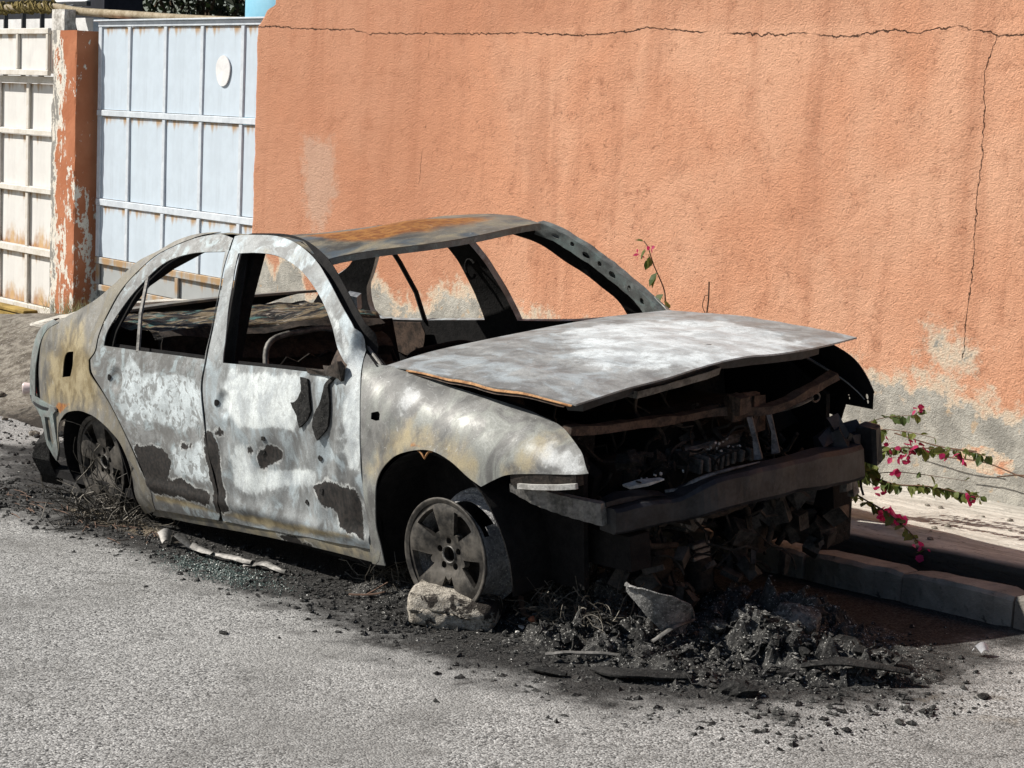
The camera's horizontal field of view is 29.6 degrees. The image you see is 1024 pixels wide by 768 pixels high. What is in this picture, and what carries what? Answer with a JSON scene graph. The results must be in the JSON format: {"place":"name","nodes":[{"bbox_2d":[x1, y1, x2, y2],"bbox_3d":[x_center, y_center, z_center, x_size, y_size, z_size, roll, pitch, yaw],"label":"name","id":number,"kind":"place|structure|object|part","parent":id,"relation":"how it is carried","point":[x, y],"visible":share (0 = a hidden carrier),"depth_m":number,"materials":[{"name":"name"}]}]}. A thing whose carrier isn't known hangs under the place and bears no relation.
{"place":"outdoors","nodes":[
{"label":"outdoors","id":0,"kind":"place"},
{"bbox_2d":[0,270,222,431],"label":"dirt verge","id":1,"kind":"structure","parent":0,"point":[19,332],"depth_m":13.17,"materials":[{"name":"beige soil"}]},
{"bbox_2d":[0,302,37,313],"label":"timber plank","id":2,"kind":"object","parent":1,"relation":"on","point":[5,308],"visible":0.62,"depth_m":15.24,"materials":[{"name":"yellow paint"}]},
{"bbox_2d":[0,28,53,312],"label":"cream gate","id":3,"kind":"structure","parent":1,"relation":"on","point":[25,214],"depth_m":15.68,"materials":[{"name":"metal"}]},
{"bbox_2d":[22,382,36,393],"bbox_3d":[-2.877,0.023,11.835,0.223,0.074,0.067,-2,8,-1],"label":"plastic bottle","id":4,"kind":"object","parent":1,"relation":"on","point":[25,388],"visible":0.28,"depth_m":11.81,"materials":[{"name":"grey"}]},
{"bbox_2d":[28,430,39,435],"bbox_3d":[-2.769,0.291,11.250,0.067,0.045,0.066,-1,9,-27],"label":"soil clod","id":5,"kind":"object","parent":1,"relation":"on","point":[33,433],"visible":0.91,"depth_m":11.23,"materials":[{"name":"soil"}]},
{"bbox_2d":[3,1,90,75],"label":"railing","id":6,"kind":"object","parent":1,"relation":"on","point":[42,16],"visible":0.09,"depth_m":17.22,"materials":[{"name":"metal"}]},
{"bbox_2d":[4,287,90,335],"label":"weeds","id":7,"kind":"object","parent":1,"relation":"on","point":[67,310],"visible":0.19,"depth_m":14.88,"materials":[{"name":"brown plant"}]},
{"bbox_2d":[0,18,108,249],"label":"garden wall","id":8,"kind":"structure","parent":1,"relation":"on","point":[86,24],"depth_m":17.77,"materials":[{"name":"white paint"}]},
{"bbox_2d":[55,0,89,29],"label":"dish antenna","id":9,"kind":"object","parent":8,"relation":"on","point":[71,1],"visible":0.12,"depth_m":17.05,"materials":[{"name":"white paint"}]},
{"bbox_2d":[49,30,141,313],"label":"gate pillar","id":10,"kind":"structure","parent":1,"relation":"on","point":[72,270],"depth_m":14.97,"materials":[{"name":"paint"}]},
{"bbox_2d":[52,9,75,29],"bbox_3d":[-3.623,-2.782,15.667,0.106,0.484,0.224,-4,10,-39],"label":"plaster post","id":11,"kind":"object","parent":10,"relation":"on","point":[63,19],"visible":0.43,"depth_m":15.58,"materials":[{"name":"white paint"}]},
{"bbox_2d":[3,2,258,25],"bbox_3d":[-3.747,-3.038,15.938,0.064,0.264,7.002,-4,10,-39],"label":"overhead pipe","id":12,"kind":"object","parent":10,"relation":"on","point":[110,13],"visible":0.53,"depth_m":15.06,"materials":[{"name":"beige metal"}]},
{"bbox_2d":[0,0,65,15],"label":"dry vine","id":13,"kind":"object","parent":12,"relation":"attached to","point":[32,7],"visible":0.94,"depth_m":16.27,"materials":[{"name":"brown plant"}]},
{"bbox_2d":[30,298,187,326],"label":"concrete ramp","id":14,"kind":"structure","parent":1,"relation":"on","point":[40,323],"depth_m":13.43,"materials":[{"name":"beige concrete"}]},
{"bbox_2d":[243,0,275,125],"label":"water tank","id":15,"kind":"object","parent":1,"relation":"on","point":[256,8],"depth_m":14.23,"materials":[{"name":"blue plastic"}]},
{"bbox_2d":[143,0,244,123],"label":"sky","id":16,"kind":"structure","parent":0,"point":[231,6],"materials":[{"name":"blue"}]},
{"bbox_2d":[0,416,1023,767],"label":"road","id":17,"kind":"structure","parent":0,"point":[298,672],"depth_m":5.81,"materials":[{"name":"grey asphalt"}]},
{"bbox_2d":[1,488,158,543],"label":"dead stalks","id":18,"kind":"object","parent":17,"relation":"on","point":[26,495],"visible":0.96,"depth_m":8.41,"materials":[{"name":"brown plant"}]},
{"bbox_2d":[27,444,204,537],"bbox_3d":[-1.771,0.451,8.463,0.702,0.353,1.079,-4,10,-39],"label":"wire tangle","id":19,"kind":"object","parent":17,"relation":"on","point":[109,514],"visible":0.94,"depth_m":8.49,"materials":[{"name":"metal"}]},
{"bbox_2d":[157,528,171,543],"bbox_3d":[-1.432,0.622,7.985,0.059,0.055,0.109,2,8,-2],"label":"curled strip","id":20,"kind":"object","parent":17,"relation":"on","point":[165,534],"visible":1,"depth_m":7.97,"materials":[{"name":"white metal"}]},
{"bbox_2d":[170,533,191,548],"bbox_3d":[-1.347,0.636,7.897,0.077,0.061,0.140,-4,10,-39],"label":"curled strip","id":21,"kind":"object","parent":17,"relation":"on","point":[182,538],"visible":0.97,"depth_m":7.87,"materials":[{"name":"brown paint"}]},
{"bbox_2d":[190,542,213,554],"bbox_3d":[-1.259,0.664,7.794,0.056,0.036,0.264,-1,9,-26],"label":"curled strip","id":22,"kind":"object","parent":17,"relation":"on","point":[194,546],"visible":1,"depth_m":7.74,"materials":[{"name":"white metal"}]},
{"bbox_2d":[120,544,305,600],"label":"glass crumbs","id":23,"kind":"object","parent":17,"relation":"on","point":[211,567],"visible":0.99,"depth_m":7.46,"materials":[{"name":"glass"}]},
{"bbox_2d":[219,630,227,634],"bbox_3d":[-0.960,0.829,6.460,0.027,0.012,0.043,-4,10,-39],"label":"charred flake","id":24,"kind":"object","parent":17,"relation":"on","point":[223,632],"visible":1,"depth_m":6.45,"materials":[{"name":"plastic"}]},
{"bbox_2d":[206,553,253,563],"bbox_3d":[-1.108,0.685,7.636,0.274,0.036,0.036,10,10,41],"label":"curled strip","id":25,"kind":"object","parent":17,"relation":"on","point":[235,558],"visible":1,"depth_m":7.61,"materials":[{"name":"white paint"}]},
{"bbox_2d":[243,561,286,573],"bbox_3d":[-0.949,0.706,7.497,0.243,0.040,0.039,9,10,41],"label":"curled strip","id":26,"kind":"object","parent":17,"relation":"on","point":[269,565],"visible":1,"depth_m":7.47,"materials":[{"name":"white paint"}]},
{"bbox_2d":[348,591,385,595],"bbox_3d":[-0.524,0.758,7.033,0.156,0.041,0.016,7,9,27],"label":"splinter","id":27,"kind":"object","parent":17,"relation":"on","point":[366,594],"visible":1,"depth_m":7.03,"materials":[{"name":"wood"}]},
{"bbox_2d":[338,552,414,600],"bbox_3d":[-0.454,0.655,7.162,0.538,0.239,0.551,6,9,26],"label":"wire tangle","id":28,"kind":"object","parent":17,"relation":"on","point":[397,573],"visible":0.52,"depth_m":7.13,"materials":[{"name":"metal"}]},
{"bbox_2d":[2,509,881,767],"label":"road grit","id":29,"kind":"object","parent":17,"relation":"on","point":[247,680],"visible":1,"depth_m":5.87,"materials":[{"name":"grey gravel"}]},
{"bbox_2d":[407,580,502,630],"bbox_3d":[-0.199,0.769,6.674,0.329,0.136,0.220,6,8,11],"label":"concrete lump","id":30,"kind":"object","parent":17,"relation":"on","point":[438,606],"visible":0.95,"depth_m":6.58,"materials":[{"name":"beige concrete"}]},
{"bbox_2d":[30,214,882,606],"bbox_3d":[-0.564,0.098,8.133,1.949,1.564,4.276,-13,13,-38],"label":"burnt car","id":31,"kind":"object","parent":17,"relation":"on","point":[502,448],"visible":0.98,"depth_m":7.08,"materials":[{"name":"paint"}]},
{"bbox_3d":[-1.418,-0.052,8.180,0.283,1.202,1.055,-4,10,-39],"label":"rear door","id":32,"kind":"part","parent":31,"relation":"part of","materials":[{"name":"paint"}]},
{"bbox_3d":[-0.817,0.030,7.458,0.308,1.160,1.263,-4,10,-39],"label":"front door","id":33,"kind":"part","parent":31,"relation":"part of","materials":[{"name":"paint"}]},
{"bbox_2d":[0,420,1020,757],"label":"cinder litter","id":34,"kind":"object","parent":17,"relation":"on","point":[676,686],"visible":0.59,"depth_m":6.37,"materials":[{"name":"black"}]},
{"bbox_2d":[528,666,567,676],"bbox_3d":[0.108,0.886,5.988,0.135,0.021,0.054,8,10,36],"label":"char plate","id":35,"kind":"object","parent":17,"relation":"on","point":[547,670],"visible":1,"depth_m":5.97,"materials":[{"name":"plastic"}]},
{"bbox_2d":[487,575,644,641],"bbox_3d":[0.201,0.720,6.565,0.629,0.255,0.491,6,8,21],"label":"wire tangle","id":36,"kind":"object","parent":17,"relation":"on","point":[572,614],"visible":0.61,"depth_m":6.52,"materials":[{"name":"metal"}]},
{"bbox_2d":[527,562,607,607],"bbox_3d":[0.251,0.659,6.781,0.448,0.307,0.405,1,8,-15],"label":"wire tangle","id":37,"kind":"object","parent":17,"relation":"on","point":[592,575],"visible":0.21,"depth_m":6.73,"materials":[{"name":"metal"}]},
{"bbox_2d":[545,650,618,656],"bbox_3d":[0.230,0.855,6.138,0.250,0.023,0.026,3,8,4],"label":"bent strip","id":38,"kind":"object","parent":17,"relation":"on","point":[581,653],"visible":1,"depth_m":6.13,"materials":[{"name":"grey metal"}]},
{"bbox_2d":[591,666,692,679],"bbox_3d":[0.383,0.890,5.931,0.339,0.044,0.101,7,9,29],"label":"char plate","id":39,"kind":"object","parent":17,"relation":"on","point":[634,672],"visible":1,"depth_m":5.91,"materials":[{"name":"plastic"}]},
{"bbox_2d":[338,570,956,689],"bbox_3d":[0.492,0.771,6.660,1.480,0.264,2.320,-4,10,-39],"label":"ash heap","id":40,"kind":"object","parent":17,"relation":"on","point":[766,598],"visible":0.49,"depth_m":6.28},
{"bbox_2d":[367,582,387,593],"bbox_3d":[-0.489,0.743,7.047,0.079,0.052,0.010,2,8,-6],"label":"splinter","id":41,"kind":"object","parent":40,"relation":"on","point":[377,587],"visible":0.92,"depth_m":7.04,"materials":[{"name":"wood"}]},
{"bbox_2d":[518,595,538,617],"bbox_3d":[0.051,0.774,6.665,0.032,0.055,0.176,0,8,-19],"label":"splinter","id":42,"kind":"object","parent":40,"relation":"on","point":[522,611],"visible":0.9,"depth_m":6.70,"materials":[{"name":"black wood"}]},
{"bbox_2d":[528,616,535,622],"bbox_3d":[0.069,0.799,6.577,0.027,0.028,0.031,2,8,-4],"label":"brick bit","id":43,"kind":"object","parent":40,"relation":"on","point":[531,619],"visible":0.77,"depth_m":6.57,"materials":[{"name":"red brick"}]},
{"bbox_2d":[591,623,609,632],"bbox_3d":[0.295,0.807,6.427,0.065,0.030,0.064,4,8,10],"label":"charred chunk","id":44,"kind":"object","parent":40,"relation":"on","point":[607,627],"visible":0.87,"depth_m":6.41,"materials":[{"name":"black wood"}]},
{"bbox_2d":[628,634,647,639],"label":"charred chunk","id":45,"kind":"object","parent":40,"relation":"on","point":[632,636],"visible":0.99,"depth_m":6.23,"materials":[{"name":"plastic"}]},
{"bbox_2d":[624,582,694,633],"bbox_3d":[0.492,0.732,6.263,0.249,0.170,0.114,0,8,-15],"label":"scorched shield","id":46,"kind":"object","parent":40,"relation":"on","point":[662,612],"visible":1,"depth_m":6.25,"materials":[{"name":"metal"}]},
{"bbox_2d":[401,575,930,688],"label":"ash flakes","id":47,"kind":"object","parent":40,"relation":"on","point":[751,641],"visible":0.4,"depth_m":6.22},
{"bbox_2d":[650,618,694,642],"bbox_3d":[0.526,0.798,6.275,0.043,0.052,0.205,10,11,43],"label":"molten strip","id":48,"kind":"object","parent":40,"relation":"on","point":[667,631],"visible":1,"depth_m":6.24,"materials":[{"name":"grey metal"}]},
{"bbox_2d":[684,657,697,664],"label":"charred chunk","id":49,"kind":"object","parent":40,"relation":"on","point":[693,659],"visible":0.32,"depth_m":6.13,"materials":[{"name":"plastic"}]},
{"bbox_2d":[690,668,711,677],"bbox_3d":[0.582,0.892,5.963,0.080,0.035,0.061,5,8,17],"label":"charred chunk","id":50,"kind":"object","parent":40,"relation":"on","point":[707,672],"visible":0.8,"depth_m":5.95,"materials":[{"name":"black wood"}]},
{"bbox_2d":[501,583,903,686],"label":"melted scraps","id":51,"kind":"object","parent":40,"relation":"on","point":[790,639],"visible":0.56,"depth_m":6.21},
{"bbox_2d":[704,619,726,632],"bbox_3d":[0.665,0.786,6.293,0.070,0.042,0.070,0,8,-18],"label":"charred chunk","id":52,"kind":"object","parent":40,"relation":"on","point":[717,626],"visible":1,"depth_m":6.27,"materials":[{"name":"black wood"}]},
{"bbox_2d":[741,663,761,673],"bbox_3d":[0.753,0.895,6.064,0.051,0.037,0.078,-1,9,-23],"label":"charred chunk","id":53,"kind":"object","parent":40,"relation":"on","point":[745,667],"visible":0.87,"depth_m":6.05,"materials":[{"name":"black wood"}]},
{"bbox_2d":[763,618,779,624],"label":"charred chunk","id":54,"kind":"object","parent":40,"relation":"on","point":[771,620],"visible":0.92,"depth_m":6.22,"materials":[{"name":"plastic"}]},
{"bbox_2d":[776,667,803,677],"bbox_3d":[0.853,0.892,5.971,0.078,0.034,0.060,9,10,40],"label":"charred chunk","id":55,"kind":"object","parent":40,"relation":"on","point":[784,671],"visible":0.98,"depth_m":5.96,"materials":[{"name":"plastic"}]},
{"bbox_2d":[769,602,821,634],"bbox_3d":[0.931,0.771,6.375,0.174,0.103,0.142,7,9,27],"label":"ash lump","id":56,"kind":"object","parent":40,"relation":"on","point":[809,618],"visible":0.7,"depth_m":6.33,"materials":[{"name":"grey"}]},
{"bbox_2d":[799,646,810,656],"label":"charred chunk","id":57,"kind":"object","parent":40,"relation":"on","point":[804,651],"visible":0.99,"depth_m":6.07,"materials":[{"name":"plastic"}]},
{"bbox_2d":[814,607,829,616],"bbox_3d":[0.988,0.760,6.428,0.113,0.042,0.076,-2,9,-29],"label":"charred chunk","id":58,"kind":"object","parent":40,"relation":"on","point":[823,612],"visible":0.31,"depth_m":6.42,"materials":[{"name":"plastic"}]},
{"bbox_2d":[832,634,862,644],"bbox_3d":[1.087,0.842,6.296,0.103,0.051,0.060,4,8,10],"label":"charred chunk","id":59,"kind":"object","parent":40,"relation":"on","point":[845,638],"visible":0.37,"depth_m":6.28,"materials":[{"name":"plastic"}]},
{"bbox_2d":[801,657,909,674],"bbox_3d":[1.055,0.865,5.951,0.332,0.045,0.071,4,8,7],"label":"char plate","id":60,"kind":"object","parent":40,"relation":"on","point":[854,662],"visible":1,"depth_m":5.93,"materials":[{"name":"plastic"}]},
{"bbox_2d":[850,644,865,653],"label":"charred chunk","id":61,"kind":"object","parent":40,"relation":"on","point":[859,649],"visible":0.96,"depth_m":6.11,"materials":[{"name":"plastic"}]},
{"bbox_2d":[887,661,913,671],"bbox_3d":[1.209,0.889,6.038,0.096,0.037,0.095,2,8,-3],"label":"charred chunk","id":62,"kind":"object","parent":40,"relation":"on","point":[909,666],"visible":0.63,"depth_m":6.03,"materials":[{"name":"plastic"}]},
{"bbox_2d":[718,678,759,697],"bbox_3d":[0.678,0.913,5.795,0.118,0.066,0.087,2,8,-1],"label":"charred clod","id":63,"kind":"object","parent":17,"relation":"on","point":[744,688],"visible":1,"depth_m":5.77,"materials":[{"name":"plastic"}]},
{"bbox_2d":[653,525,1023,630],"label":"kerb","id":64,"kind":"structure","parent":17,"relation":"on","point":[993,603],"depth_m":7.17,"materials":[{"name":"concrete"}]},
{"bbox_2d":[836,708,846,712],"bbox_3d":[0.958,0.950,5.634,0.039,0.012,0.024,9,10,41],"label":"charred flake","id":65,"kind":"object","parent":17,"relation":"on","point":[840,710],"visible":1,"depth_m":5.63,"materials":[{"name":"plastic"}]},
{"bbox_2d":[972,642,988,652],"bbox_3d":[1.533,0.860,6.336,0.053,0.036,0.049,-4,10,-39],"label":"paper scrap","id":66,"kind":"object","parent":17,"relation":"on","point":[981,647],"visible":1,"depth_m":6.32,"materials":[{"name":"white paper"}]},
{"bbox_2d":[977,693,989,699],"bbox_3d":[1.414,0.938,5.819,0.040,0.016,0.062,5,8,14],"label":"charred flake","id":67,"kind":"object","parent":17,"relation":"on","point":[984,696],"visible":1,"depth_m":5.80,"materials":[{"name":"plastic"}]},
{"bbox_2d":[776,480,1023,589],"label":"sidewalk","id":68,"kind":"structure","parent":0,"point":[970,542],"depth_m":7.65,"materials":[{"name":"concrete"}]},
{"bbox_2d":[252,0,1023,506],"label":"stucco wall","id":69,"kind":"structure","parent":68,"relation":"on","point":[854,168],"depth_m":9.54,"materials":[{"name":"orange paint"}]},
{"bbox_2d":[94,17,263,299],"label":"metal gate","id":70,"kind":"structure","parent":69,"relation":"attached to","point":[207,66],"depth_m":14.00,"materials":[{"name":"white metal"}]},
{"bbox_2d":[633,239,670,307],"bbox_3d":[0.660,-0.197,9.371,0.058,0.990,0.277,-4,10,-39],"label":"bougainvillea sprig","id":71,"kind":"object","parent":68,"relation":"on","point":[648,264],"visible":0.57,"depth_m":9.33,"materials":[{"name":"green plant"}]},
{"bbox_2d":[702,282,709,312],"bbox_3d":[0.892,-0.070,9.121,0.018,0.827,0.034,-4,10,-39],"label":"withered shoot","id":72,"kind":"object","parent":68,"relation":"on","point":[708,298],"visible":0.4,"depth_m":9.07,"materials":[{"name":"brown plant"}]},
{"bbox_2d":[851,404,992,562],"bbox_3d":[1.448,0.344,7.809,0.419,0.547,0.944,-4,10,-39],"label":"bougainvillea bush","id":73,"kind":"object","parent":68,"relation":"on","point":[889,516],"visible":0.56,"depth_m":7.79,"materials":[{"name":"green plant"}]},
{"bbox_2d":[894,432,1023,477],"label":"dry twigs","id":74,"kind":"object","parent":68,"relation":"on","point":[970,459],"visible":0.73,"depth_m":8.32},
{"label":"ground","id":75,"kind":"structure","parent":0,"visible":0},
{"bbox_2d":[0,0,142,27],"bbox_3d":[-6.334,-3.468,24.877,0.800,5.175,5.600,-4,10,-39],"label":"dark house","id":76,"kind":"structure","parent":75,"relation":"on","point":[132,5],"depth_m":22.67,"materials":[{"name":"paint"}]},
{"bbox_2d":[140,0,244,223],"bbox_3d":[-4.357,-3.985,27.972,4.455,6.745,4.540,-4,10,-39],"label":"tree","id":77,"kind":"object","parent":75,"relation":"on","point":[220,9],"visible":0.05,"depth_m":27.37,"materials":[{"name":"green plant"}]}
]}

